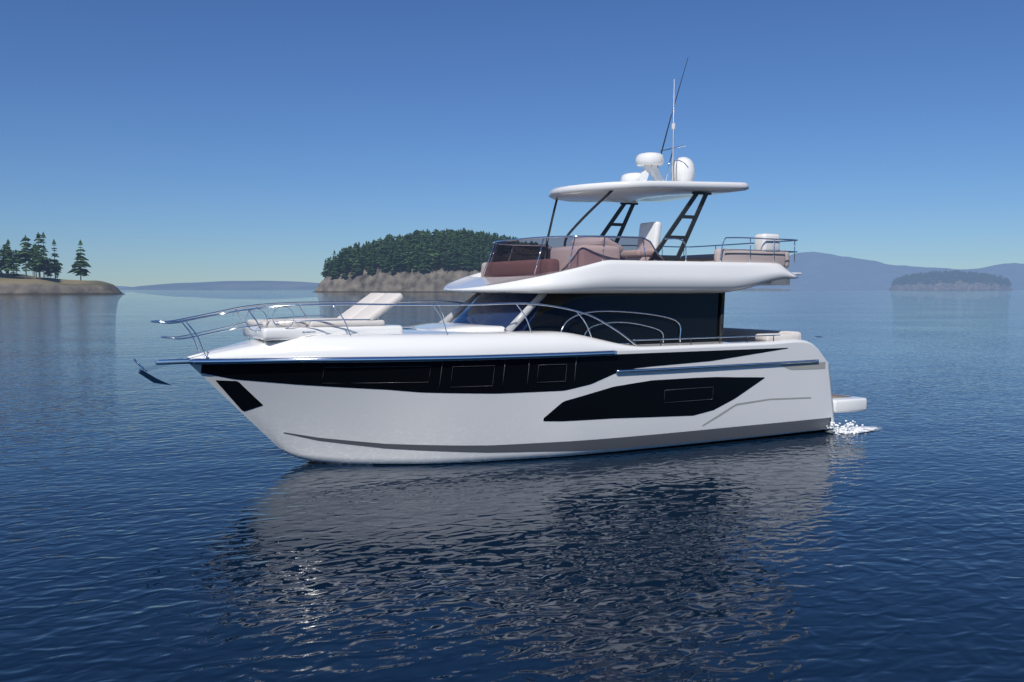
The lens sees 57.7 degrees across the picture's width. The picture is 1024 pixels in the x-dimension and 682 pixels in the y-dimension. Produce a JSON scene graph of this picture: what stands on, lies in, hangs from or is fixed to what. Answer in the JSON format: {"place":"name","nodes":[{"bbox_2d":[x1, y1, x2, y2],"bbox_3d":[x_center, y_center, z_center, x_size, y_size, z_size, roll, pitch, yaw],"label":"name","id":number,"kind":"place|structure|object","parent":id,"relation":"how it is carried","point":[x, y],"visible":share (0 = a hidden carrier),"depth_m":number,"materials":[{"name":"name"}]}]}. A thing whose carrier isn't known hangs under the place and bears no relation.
{"place":"outdoors","nodes":[
{"label":"outdoors","id":0,"kind":"place"},
{"bbox_2d":[0,273,123,294],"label":"island terrain","id":1,"kind":"structure","parent":0,"point":[22,285],"depth_m":527.02,"materials":[{"name":"beige stone"}]},
{"bbox_2d":[0,232,90,279],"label":"island trees","id":2,"kind":"object","parent":1,"relation":"on","point":[36,259],"visible":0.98,"depth_m":556.88,"materials":[{"name":"green plant"}]},
{"bbox_2d":[119,281,319,289],"bbox_3d":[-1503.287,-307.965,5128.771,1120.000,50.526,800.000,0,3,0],"label":"land","id":3,"kind":"structure","parent":0,"point":[254,285],"depth_m":4860.17,"materials":[{"name":"blue"}]},
{"bbox_2d":[314,257,482,291],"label":"island terrain","id":4,"kind":"structure","parent":0,"point":[436,280],"depth_m":934.69,"materials":[{"name":"grey stone"}]},
{"bbox_2d":[320,228,516,278],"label":"island trees","id":5,"kind":"object","parent":4,"relation":"on","point":[436,249],"visible":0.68,"depth_m":944.33,"materials":[{"name":"green plant"}]},
{"bbox_2d":[0,289,1023,681],"bbox_3d":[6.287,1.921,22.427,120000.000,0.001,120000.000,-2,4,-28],"label":"sea water","id":6,"kind":"structure","parent":0,"point":[188,523],"depth_m":12.23,"materials":[{"name":"blue liquid"}]},
{"bbox_2d":[190,343,834,464],"bbox_3d":[0.340,1.434,19.232,13.471,2.730,4.514,-2,4,-28],"label":"yacht hull","id":7,"kind":"object","parent":6,"relation":"on","point":[380,416],"visible":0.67,"depth_m":16.84,"materials":[{"name":"white plastic"}]},
{"bbox_2d":[134,357,189,384],"bbox_3d":[-5.884,0.521,15.867,1.052,0.488,0.423,-2,4,-28],"label":"anchor","id":8,"kind":"object","parent":7,"relation":"attached to","point":[159,363],"visible":0.83,"depth_m":15.76,"materials":[{"name":"silver metal"}]},
{"bbox_2d":[216,380,262,410],"bbox_3d":[-4.860,0.957,16.437,0.754,0.582,0.669,-2,4,-28],"label":"bow hull window","id":9,"kind":"structure","parent":7,"relation":"on","point":[243,398],"depth_m":16.27,"materials":[{"name":"black glass"}]},
{"bbox_2d":[243,324,402,340],"bbox_3d":[-3.486,-0.185,17.104,2.543,0.220,1.700,-2,4,-28],"label":"bow lounge base","id":10,"kind":"object","parent":7,"relation":"on","point":[274,333],"visible":0.65,"depth_m":16.22,"materials":[{"name":"white plastic"}]},
{"bbox_2d":[247,319,306,326],"bbox_3d":[-4.235,-0.318,16.698,0.754,0.110,1.350,-2,4,-28],"label":"sunpad cushion","id":11,"kind":"object","parent":10,"relation":"on","point":[270,322],"visible":0.82,"depth_m":16.21,"materials":[{"name":"white fabric"}]},
{"bbox_2d":[291,318,341,319],"bbox_3d":[-3.475,-0.367,17.576,1.366,0.110,0.820,-2,4,-28],"label":"sunpad cushion","id":12,"kind":"object","parent":10,"relation":"on","point":[315,318],"visible":0.07,"depth_m":17.67,"materials":[{"name":"grey fabric"}]},
{"bbox_2d":[300,319,384,326],"bbox_3d":[-3.081,-0.326,16.836,1.366,0.110,0.820,-2,4,-28],"label":"sunpad cushion","id":13,"kind":"object","parent":10,"relation":"on","point":[375,322],"visible":0.69,"depth_m":16.45,"materials":[{"name":"grey"}]},
{"bbox_2d":[337,293,384,318],"bbox_3d":[-2.893,-0.629,17.872,0.781,0.588,0.800,-2,4,-28],"label":"sunpad backrest","id":14,"kind":"object","parent":10,"relation":"on","point":[352,311],"visible":0.4,"depth_m":17.77,"materials":[{"name":"grey"}]},
{"bbox_2d":[351,293,402,320],"bbox_3d":[-2.499,-0.588,17.131,0.781,0.588,0.800,-2,4,-28],"label":"sunpad backrest","id":15,"kind":"object","parent":10,"relation":"on","point":[372,312],"visible":0.71,"depth_m":16.91,"materials":[{"name":"grey"}]},
{"bbox_2d":[151,300,636,356],"bbox_3d":[-2.363,-0.285,17.697,8.471,0.916,4.349,-2,4,-28],"label":"bow rail","id":16,"kind":"object","parent":7,"relation":"attached to","point":[182,320],"visible":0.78,"depth_m":16.26,"materials":[{"name":"silver metal"}]},
{"bbox_2d":[189,350,616,364],"bbox_3d":[-2.348,0.231,17.734,7.314,0.156,4.646,-2,4,-28],"label":"rub rail","id":17,"kind":"object","parent":7,"relation":"attached to","point":[345,359],"visible":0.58,"depth_m":15.93,"materials":[{"name":"silver metal"}]},
{"bbox_2d":[403,322,504,330],"bbox_3d":[-0.845,-0.259,18.507,2.590,0.190,2.500,-2,4,-28],"label":"coachroof","id":18,"kind":"object","parent":7,"relation":"on","point":[450,326],"visible":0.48,"depth_m":17.53,"materials":[{"name":"white"}]},
{"bbox_2d":[439,293,546,331],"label":"windshield pillars","id":19,"kind":"structure","parent":7,"relation":"on","point":[511,326],"depth_m":17.58,"materials":[{"name":"grey"}]},
{"bbox_2d":[201,348,787,393],"bbox_3d":[-0.285,0.496,18.847,11.589,0.646,4.511,-2,4,-28],"label":"hull window band","id":20,"kind":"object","parent":7,"relation":"on","point":[590,370],"depth_m":16.39,"materials":[{"name":"black glass"}]},
{"bbox_2d":[322,366,430,383],"bbox_3d":[-3.032,0.510,17.385,1.706,0.301,3.741,-2,4,-28],"label":"window frame","id":21,"kind":"object","parent":20,"relation":"attached to","point":[391,382],"visible":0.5,"depth_m":16.08,"materials":[{"name":"grey"}]},
{"bbox_2d":[450,365,494,386],"bbox_3d":[-1.616,0.526,18.140,0.763,0.380,4.183,-2,4,-28],"label":"window frame","id":22,"kind":"object","parent":20,"relation":"attached to","point":[470,366],"visible":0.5,"depth_m":16.42,"materials":[{"name":"grey metal"}]},
{"bbox_2d":[537,364,566,382],"bbox_3d":[-0.285,0.481,18.847,0.574,0.330,4.438,-2,4,-28],"label":"window frame","id":23,"kind":"object","parent":20,"relation":"attached to","point":[553,381],"visible":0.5,"depth_m":16.94,"materials":[{"name":"grey"}]},
{"bbox_2d":[187,326,828,363],"bbox_3d":[0.215,0.274,19.101,13.150,1.161,4.514,-2,4,-28],"label":"foredeck","id":24,"kind":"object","parent":7,"relation":"on","point":[409,342],"depth_m":16.27,"materials":[{"name":"white plastic"}]},
{"bbox_2d":[284,417,830,452],"bbox_3d":[1.038,1.724,19.620,11.852,0.529,4.105,-2,4,-28],"label":"boot stripe","id":25,"kind":"object","parent":7,"relation":"attached to","point":[702,435],"visible":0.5,"depth_m":17.96,"materials":[{"name":"grey paint"}]},
{"bbox_2d":[452,293,720,344],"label":"cabin windows","id":26,"kind":"structure","parent":7,"relation":"on","point":[695,314],"depth_m":18.27,"materials":[{"name":"black glass"}]},
{"bbox_2d":[443,260,798,293],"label":"flybridge deck","id":27,"kind":"structure","parent":26,"relation":"on","point":[620,276],"depth_m":18.10,"materials":[{"name":"white plastic"}]},
{"bbox_2d":[481,262,558,276],"bbox_3d":[0.121,-1.483,19.180,0.264,0.340,3.000,-2,4,-28],"label":"flybridge coaming","id":28,"kind":"object","parent":27,"relation":"on","point":[483,266],"visible":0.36,"depth_m":18.74,"materials":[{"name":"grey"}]},
{"bbox_2d":[547,200,557,235],"bbox_3d":[0.876,-2.189,20.144,0.070,1.961,1.085,1,3,15],"label":"hardtop support post","id":29,"kind":"object","parent":27,"relation":"on","point":[552,217],"visible":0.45,"depth_m":20.06,"materials":[{"name":"metal"}]},
{"bbox_2d":[483,237,665,276],"bbox_3d":[0.951,-1.706,19.382,2.666,0.749,3.944,-2,4,-28],"label":"flybridge windscreen","id":30,"kind":"object","parent":27,"relation":"on","point":[514,258],"visible":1,"depth_m":17.90,"materials":[{"name":"glass"}]},
{"bbox_2d":[534,238,543,273],"bbox_3d":[0.524,-1.644,17.936,0.263,0.719,0.024,-3,4,-41],"label":"windscreen post","id":31,"kind":"object","parent":30,"relation":"attached to","point":[539,255],"visible":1,"depth_m":17.93,"materials":[{"name":"silver metal"}]},
{"bbox_2d":[568,237,574,268],"bbox_3d":[1.128,-1.669,17.573,0.024,0.628,0.237,3,4,38],"label":"windscreen post","id":32,"kind":"object","parent":30,"relation":"attached to","point":[571,253],"visible":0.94,"depth_m":17.56,"materials":[{"name":"silver metal"}]},
{"bbox_2d":[493,235,661,256],"bbox_3d":[1.079,-1.870,19.442,2.396,0.464,3.780,-2,4,-28],"label":"windscreen rail","id":33,"kind":"object","parent":30,"relation":"on","point":[577,236],"visible":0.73,"depth_m":17.91,"materials":[{"name":"silver metal"}]},
{"bbox_2d":[566,190,613,235],"bbox_3d":[1.562,-2.117,18.856,1.085,1.961,0.070,1,3,19],"label":"hardtop support strut","id":34,"kind":"object","parent":27,"relation":"on","point":[589,212],"visible":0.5,"depth_m":18.81,"materials":[{"name":"grey paint"}]},
{"bbox_2d":[600,202,637,235],"bbox_3d":[2.074,-2.225,21.426,1.980,2.006,0.091,-2,4,-28],"label":"hardtop support frame","id":35,"kind":"object","parent":27,"relation":"on","point":[614,218],"visible":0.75,"depth_m":21.61,"materials":[{"name":"grey paint"}]},
{"bbox_2d":[665,238,686,260],"bbox_3d":[3.238,-1.807,18.382,0.535,0.457,0.024,-2,4,-28],"label":"handrail","id":36,"kind":"object","parent":27,"relation":"on","point":[684,243],"visible":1,"depth_m":18.47,"materials":[{"name":"silver metal"}]},
{"bbox_2d":[656,191,711,260],"bbox_3d":[3.295,-2.097,19.134,1.980,2.006,0.091,-2,4,-28],"label":"hardtop support frame","id":37,"kind":"object","parent":27,"relation":"on","point":[694,218],"visible":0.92,"depth_m":19.26,"materials":[{"name":"grey paint"}]},
{"bbox_2d":[549,181,748,202],"bbox_3d":[2.693,-3.219,20.225,3.916,0.435,3.115,-2,4,-28],"label":"hardtop","id":38,"kind":"object","parent":37,"relation":"on","point":[640,191],"visible":0.98,"depth_m":19.13,"materials":[{"name":"white plastic"}]},
{"bbox_2d":[621,172,647,180],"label":"radar dome","id":39,"kind":"structure","parent":38,"relation":"on","point":[634,176],"depth_m":20.82,"materials":[{"name":"white plastic"}]},
{"bbox_2d":[639,165,650,180],"bbox_3d":[2.885,-3.625,20.135,0.246,0.415,0.120,-2,4,-28],"label":"radar pedestal","id":40,"kind":"object","parent":38,"relation":"on","point":[645,173],"visible":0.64,"depth_m":20.09,"materials":[{"name":"white plastic"}]},
{"bbox_2d":[635,152,663,166],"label":"radar dome","id":41,"kind":"structure","parent":38,"relation":"on","point":[649,158],"depth_m":19.93,"materials":[{"name":"white plastic"}]},
{"bbox_2d":[650,166,663,180],"bbox_3d":[3.134,-3.632,20.267,0.360,0.460,0.120,-2,4,-28],"label":"radar pedestal","id":42,"kind":"object","parent":38,"relation":"on","point":[655,173],"visible":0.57,"depth_m":20.22,"materials":[{"name":"white plastic"}]},
{"bbox_2d":[665,150,672,180],"bbox_3d":[3.432,-3.813,20.359,0.223,0.728,0.024,-2,4,-28],"label":"mast post","id":43,"kind":"object","parent":38,"relation":"on","point":[669,165],"visible":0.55,"depth_m":20.35,"materials":[{"name":"silver metal"}]},
{"bbox_2d":[653,59,687,180],"bbox_3d":[3.527,-4.916,20.688,0.956,2.858,0.035,-2,4,-28],"label":"antenna outrigger","id":44,"kind":"object","parent":38,"relation":"on","point":[671,114],"visible":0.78,"depth_m":20.68,"materials":[{"name":"grey paint"}]},
{"bbox_2d":[672,103,673,179],"bbox_3d":[3.456,-4.525,19.935,0.038,2.150,0.024,-2,4,-28],"label":"white whip antenna","id":45,"kind":"object","parent":38,"relation":"on","point":[673,141],"visible":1,"depth_m":19.94,"materials":[{"name":"white plastic"}]},
{"bbox_2d":[671,157,694,180],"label":"satellite dome","id":46,"kind":"structure","parent":38,"relation":"on","point":[683,168],"depth_m":20.45,"materials":[{"name":"white plastic"}]},
{"bbox_2d":[666,258,713,261],"bbox_3d":[4.124,-1.829,21.065,1.036,0.050,0.800,-2,4,-28],"label":"fly table","id":47,"kind":"object","parent":27,"relation":"on","point":[694,259],"visible":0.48,"depth_m":20.64,"materials":[{"name":"brown wood"}]},
{"bbox_2d":[663,237,797,261],"bbox_3d":[4.341,-1.993,21.172,2.308,0.521,3.891,-2,4,-28],"label":"flybridge railing","id":48,"kind":"object","parent":27,"relation":"on","point":[786,240],"visible":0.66,"depth_m":19.92,"materials":[{"name":"silver metal"}]},
{"bbox_2d":[714,249,784,266],"bbox_3d":[5.002,-1.723,19.519,1.884,0.400,0.200,-2,4,-28],"label":"flybridge aft seat","id":49,"kind":"object","parent":27,"relation":"attached to","point":[744,256],"visible":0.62,"depth_m":19.38,"materials":[{"name":"grey"}]},
{"bbox_3d":[4.831,-1.531,21.459,0.612,0.500,3.500,-2,4,-28],"label":"flybridge settee seat","id":50,"kind":"object","parent":27,"relation":"on","visible":0},
{"bbox_2d":[681,250,789,268],"bbox_3d":[5.081,-1.838,21.574,0.207,0.400,3.600,-2,4,-28],"label":"sofa","id":51,"kind":"object","parent":50,"relation":"attached to","point":[711,256],"visible":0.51,"depth_m":22.12,"materials":[{"name":"grey"}]},
{"bbox_2d":[560,310,680,341],"bbox_3d":[2.099,-0.268,18.102,3.005,0.657,0.066,-2,4,-29],"label":"handrail","id":52,"kind":"object","parent":7,"relation":"on","point":[626,312],"visible":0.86,"depth_m":18.20,"materials":[{"name":"silver metal"}]},
{"bbox_2d":[584,322,663,342],"bbox_3d":[2.153,-0.161,18.141,1.997,0.438,0.049,-2,4,-29],"label":"handrail","id":53,"kind":"object","parent":7,"relation":"on","point":[626,322],"visible":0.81,"depth_m":18.21,"materials":[{"name":"silver metal"}]},
{"bbox_2d":[543,377,764,420],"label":"hull window","id":54,"kind":"structure","parent":7,"relation":"on","point":[641,399],"depth_m":18.08,"materials":[{"name":"black glass"}]},
{"bbox_2d":[664,387,713,402],"bbox_3d":[2.503,0.961,20.358,1.233,0.260,4.370,-2,4,-28],"label":"window frame","id":55,"kind":"object","parent":54,"relation":"attached to","point":[692,400],"visible":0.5,"depth_m":18.44,"materials":[{"name":"grey metal"}]},
{"bbox_2d":[633,335,779,345],"bbox_3d":[3.002,-0.112,20.563,3.863,0.148,4.337,-2,4,-28],"label":"side railing","id":56,"kind":"object","parent":7,"relation":"on","point":[634,340],"visible":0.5,"depth_m":18.55,"materials":[{"name":"silver metal"}]},
{"bbox_2d":[616,359,818,372],"bbox_3d":[3.294,0.394,20.747,5.374,0.066,4.537,-2,4,-28],"label":"rub rail","id":57,"kind":"object","parent":7,"relation":"attached to","point":[710,366],"visible":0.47,"depth_m":18.62,"materials":[{"name":"silver metal"}]},
{"bbox_2d":[718,293,724,341],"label":"pillar","id":58,"kind":"structure","parent":7,"relation":"on","point":[721,319],"depth_m":19.34,"materials":[{"name":"grey metal"}]},
{"bbox_2d":[703,397,810,425],"bbox_3d":[4.207,1.349,21.287,3.015,0.470,4.196,-2,4,-28],"label":"hull crease line","id":59,"kind":"object","parent":7,"relation":"on","point":[717,416],"visible":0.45,"depth_m":19.31,"materials":[{"name":"grey"}]},
{"bbox_2d":[723,328,800,341],"bbox_3d":[5.497,-0.073,21.894,0.330,0.420,3.300,-2,4,-28],"label":"cockpit bench","id":60,"kind":"object","parent":7,"relation":"on","point":[737,332],"visible":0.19,"depth_m":21.71,"materials":[{"name":"grey"}]},
{"bbox_2d":[755,333,798,340],"bbox_3d":[5.722,-0.080,20.063,0.942,0.160,0.420,-2,4,-28],"label":"cockpit coaming pad","id":61,"kind":"object","parent":7,"relation":"on","point":[784,336],"visible":0.74,"depth_m":19.88,"materials":[{"name":"grey"}]},
{"bbox_2d":[781,362,825,369],"bbox_3d":[5.289,0.448,21.813,1.413,0.150,4.245,-2,4,-28],"label":"hull recess","id":62,"kind":"object","parent":7,"relation":"on","point":[805,366],"visible":0.54,"depth_m":20.00,"materials":[{"name":"grey"}]},
{"bbox_2d":[833,394,866,412],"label":"swim platform","id":63,"kind":"structure","parent":7,"relation":"attached to","point":[848,404],"depth_m":20.91,"materials":[{"name":"white plastic"}]},
{"bbox_2d":[832,394,851,397],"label":"swim platform deck","id":64,"kind":"structure","parent":63,"relation":"on","point":[837,396],"depth_m":21.30,"materials":[{"name":"brown"}]},
{"bbox_2d":[826,420,876,434],"bbox_3d":[6.873,1.777,22.731,2.459,0.307,5.400,-2,4,-28],"label":"wake foam","id":65,"kind":"object","parent":6,"relation":"on","point":[847,429],"visible":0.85,"depth_m":20.62,"materials":[{"name":"white"}]},
{"bbox_2d":[0,0,1023,286],"label":"sky","id":66,"kind":"structure","parent":0,"point":[180,141],"materials":[{"name":"blue"}]},
{"bbox_2d":[638,222,661,248],"bbox_3d":[2.860,-2.137,19.410,0.223,0.679,0.640,-2,4,-28],"label":"helm seat","id":67,"kind":"object","parent":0,"point":[651,231],"visible":0.52,"depth_m":19.21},
{"bbox_2d":[725,249,797,252],"bbox_3d":[4.396,-1.976,21.202,2.180,0.053,3.886,-2,4,-28],"label":"railing","id":68,"kind":"object","parent":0,"point":[761,250],"visible":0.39,"depth_m":19.43,"materials":[{"name":"silver metal"}]},
{"bbox_2d":[742,288,788,289],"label":"trim","id":69,"kind":"structure","parent":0,"point":[764,289],"depth_m":2193.83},
{"bbox_2d":[755,233,779,251],"bbox_3d":[5.431,-2.079,19.796,0.471,0.400,0.340,-2,4,-28],"label":"life raft canister","id":70,"kind":"object","parent":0,"point":[763,244],"visible":0.82,"depth_m":19.64,"materials":[{"name":"white plastic"}]},
{"bbox_2d":[747,252,1023,288],"bbox_3d":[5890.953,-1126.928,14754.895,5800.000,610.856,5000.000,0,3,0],"label":"hills","id":71,"kind":"structure","parent":0,"point":[818,270],"depth_m":13195.48,"materials":[{"name":"blue"}]},
{"bbox_2d":[889,279,1011,289],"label":"island terrain","id":72,"kind":"structure","parent":0,"point":[960,284],"depth_m":2612.89,"materials":[{"name":"grey stone"}]},
{"bbox_2d":[891,269,1011,286],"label":"island trees","id":73,"kind":"object","parent":72,"relation":"on","point":[947,276],"visible":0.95,"depth_m":2642.17,"materials":[{"name":"green plant"}]},
{"bbox_2d":[971,263,1023,270],"bbox_3d":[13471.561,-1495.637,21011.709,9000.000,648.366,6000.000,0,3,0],"label":"hills","id":74,"kind":"structure","parent":0,"point":[1013,266],"depth_m":20836.00,"materials":[{"name":"blue"}]}
]}

